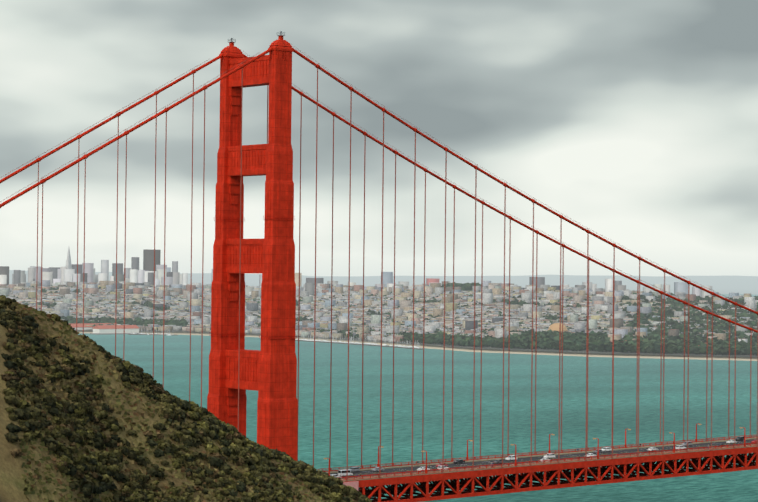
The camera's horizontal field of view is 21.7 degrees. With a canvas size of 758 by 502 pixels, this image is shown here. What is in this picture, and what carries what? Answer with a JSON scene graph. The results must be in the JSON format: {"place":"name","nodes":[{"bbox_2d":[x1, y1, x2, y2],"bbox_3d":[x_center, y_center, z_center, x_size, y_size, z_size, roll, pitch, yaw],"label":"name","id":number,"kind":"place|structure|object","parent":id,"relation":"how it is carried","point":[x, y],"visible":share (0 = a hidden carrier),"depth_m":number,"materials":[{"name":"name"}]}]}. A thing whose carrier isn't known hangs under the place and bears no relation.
{"place":"outdoors","nodes":[
{"label":"outdoors","id":0,"kind":"place"},
{"bbox_2d":[0,302,345,501],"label":"marin headland","id":1,"kind":"structure","parent":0,"point":[12,484],"depth_m":321.10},
{"bbox_2d":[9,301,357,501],"bbox_3d":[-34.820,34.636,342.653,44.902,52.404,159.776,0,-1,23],"label":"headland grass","id":2,"kind":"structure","parent":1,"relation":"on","point":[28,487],"depth_m":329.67,"materials":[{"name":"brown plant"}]},
{"bbox_2d":[0,295,371,501],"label":"headland shrubs","id":3,"kind":"object","parent":1,"relation":"on","point":[262,467],"visible":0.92,"depth_m":325.18,"materials":[{"name":"green plant"}]},
{"bbox_2d":[0,0,757,275],"label":"sky","id":4,"kind":"structure","parent":0,"point":[635,122],"materials":[{"name":"grey"}]},
{"bbox_2d":[9,270,757,294],"bbox_3d":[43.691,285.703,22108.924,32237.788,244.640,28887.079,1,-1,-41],"label":"bay hills","id":5,"kind":"structure","parent":0,"point":[734,284],"depth_m":25339.27,"materials":[{"name":"grey"}]},
{"bbox_2d":[77,330,756,360],"bbox_3d":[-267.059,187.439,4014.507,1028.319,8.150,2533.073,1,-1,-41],"label":"beach","id":6,"kind":"structure","parent":0,"point":[547,352],"depth_m":3701.25,"materials":[{"name":"beige sand"}]},
{"bbox_2d":[78,294,757,501],"bbox_3d":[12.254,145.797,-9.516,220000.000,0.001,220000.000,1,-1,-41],"label":"bay water","id":7,"kind":"structure","parent":0,"point":[596,400],"depth_m":2232.48,"materials":[{"name":"teal liquid"}]},
{"bbox_2d":[71,323,139,334],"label":"fort mason piers","id":8,"kind":"structure","parent":7,"relation":"in","point":[103,329],"depth_m":4607.65,"materials":[{"name":"white"}]},
{"bbox_2d":[128,328,422,349],"bbox_3d":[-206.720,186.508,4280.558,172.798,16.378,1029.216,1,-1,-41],"label":"marina boats","id":9,"kind":"object","parent":7,"relation":"on","point":[353,343],"visible":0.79,"depth_m":4150.09,"materials":[{"name":"white"}]},
{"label":"tower pier","id":10,"kind":"object","parent":7,"relation":"in","visible":0},
{"bbox_2d":[207,31,297,459],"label":"tower","id":11,"kind":"structure","parent":10,"relation":"on","point":[268,371],"depth_m":668.23,"materials":[{"name":"red metal"}]},
{"bbox_2d":[0,46,757,332],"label":"cables","id":12,"kind":"object","parent":11,"relation":"on","point":[86,156],"visible":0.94,"depth_m":707.95,"materials":[{"name":"red metal"}]},
{"bbox_2d":[1,48,757,481],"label":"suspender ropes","id":13,"kind":"object","parent":12,"relation":"hanging from","point":[413,298],"visible":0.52,"depth_m":726.13,"materials":[{"name":"red metal"}]},
{"bbox_2d":[89,304,756,356],"bbox_3d":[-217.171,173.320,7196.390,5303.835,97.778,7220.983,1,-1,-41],"label":"city ground","id":14,"kind":"structure","parent":0,"point":[578,351],"depth_m":3688.44,"materials":[{"name":"grey"}]},
{"bbox_2d":[0,247,711,297],"bbox_3d":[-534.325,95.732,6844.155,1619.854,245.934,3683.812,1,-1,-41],"label":"skyscrapers","id":15,"kind":"structure","parent":14,"relation":"on","point":[133,273],"depth_m":6976.92,"materials":[{"name":"grey concrete"}]},
{"bbox_2d":[0,280,757,342],"bbox_3d":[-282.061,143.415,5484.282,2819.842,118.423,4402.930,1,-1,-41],"label":"city houses","id":16,"kind":"structure","parent":14,"relation":"on","point":[600,298],"depth_m":5224.90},
{"bbox_2d":[0,282,757,355],"bbox_3d":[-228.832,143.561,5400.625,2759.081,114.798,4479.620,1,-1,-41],"label":"city trees","id":17,"kind":"object","parent":14,"relation":"on","point":[599,341],"visible":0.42,"depth_m":4387.44,"materials":[{"name":"green plant"}]},
{"bbox_2d":[534,323,567,332],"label":"palace of fine arts","id":18,"kind":"structure","parent":14,"relation":"on","point":[554,326],"depth_m":4338.91,"materials":[{"name":"brown stone"}]},
{"bbox_2d":[326,437,756,481],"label":"roadway","id":19,"kind":"structure","parent":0,"point":[538,458],"depth_m":766.79,"materials":[{"name":"grey asphalt"}]},
{"bbox_2d":[338,469,352,476],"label":"van","id":20,"kind":"object","parent":19,"relation":"on","point":[343,473],"visible":0.85,"depth_m":699.55,"materials":[{"name":"white metal"}]},
{"bbox_2d":[348,467,359,471],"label":"car","id":21,"kind":"object","parent":19,"relation":"on","point":[354,469],"visible":0.77,"depth_m":715.55,"materials":[{"name":"silver metal"}]},
{"bbox_2d":[372,467,383,471],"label":"car","id":22,"kind":"object","parent":19,"relation":"on","point":[376,469],"visible":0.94,"depth_m":718.60,"materials":[{"name":"silver metal"}]},
{"bbox_2d":[421,450,426,473],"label":"lamp post","id":23,"kind":"object","parent":19,"relation":"on","point":[426,462],"visible":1,"depth_m":711.20,"materials":[{"name":"brown metal"}]},
{"bbox_2d":[453,459,464,463],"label":"car","id":24,"kind":"object","parent":19,"relation":"on","point":[457,461],"visible":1,"depth_m":750.36,"materials":[{"name":"grey metal"}]},
{"bbox_2d":[493,460,504,463],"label":"car","id":25,"kind":"object","parent":19,"relation":"on","point":[498,461],"visible":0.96,"depth_m":750.97,"materials":[{"name":"grey metal"}]},
{"bbox_2d":[505,455,516,460],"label":"car","id":26,"kind":"object","parent":19,"relation":"on","point":[512,457],"visible":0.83,"depth_m":764.43,"materials":[{"name":"white metal"}]},
{"bbox_2d":[318,435,757,501],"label":"deck truss","id":27,"kind":"object","parent":19,"relation":"attached to","point":[440,483],"visible":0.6,"depth_m":760.21,"materials":[{"name":"red metal"}]},
{"bbox_2d":[343,481,358,489],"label":"abutment","id":28,"kind":"object","parent":27,"relation":"attached to","point":[355,484],"visible":0.17,"depth_m":685.98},
{"bbox_2d":[544,453,554,458],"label":"car","id":29,"kind":"object","parent":19,"relation":"on","point":[551,455],"visible":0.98,"depth_m":774.07,"materials":[{"name":"white metal"}]},
{"bbox_2d":[593,438,598,458],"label":"lamp post","id":30,"kind":"object","parent":19,"relation":"on","point":[598,449],"visible":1,"depth_m":771.83,"materials":[{"name":"brown metal"}]},
{"bbox_2d":[601,447,611,451],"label":"car","id":31,"kind":"object","parent":19,"relation":"on","point":[605,449],"visible":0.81,"depth_m":805.35,"materials":[{"name":"white metal"}]},
{"bbox_2d":[675,445,685,449],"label":"car","id":32,"kind":"object","parent":19,"relation":"on","point":[680,447],"visible":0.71,"depth_m":816.95,"materials":[{"name":"white metal"}]},
{"bbox_2d":[681,442,691,445],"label":"car","id":33,"kind":"object","parent":19,"relation":"on","point":[686,443],"visible":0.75,"depth_m":834.11,"materials":[{"name":"silver metal"}]},
{"bbox_2d":[735,436,743,440],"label":"car","id":34,"kind":"object","parent":19,"relation":"on","point":[740,438],"visible":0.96,"depth_m":862.86,"materials":[{"name":"grey metal"}]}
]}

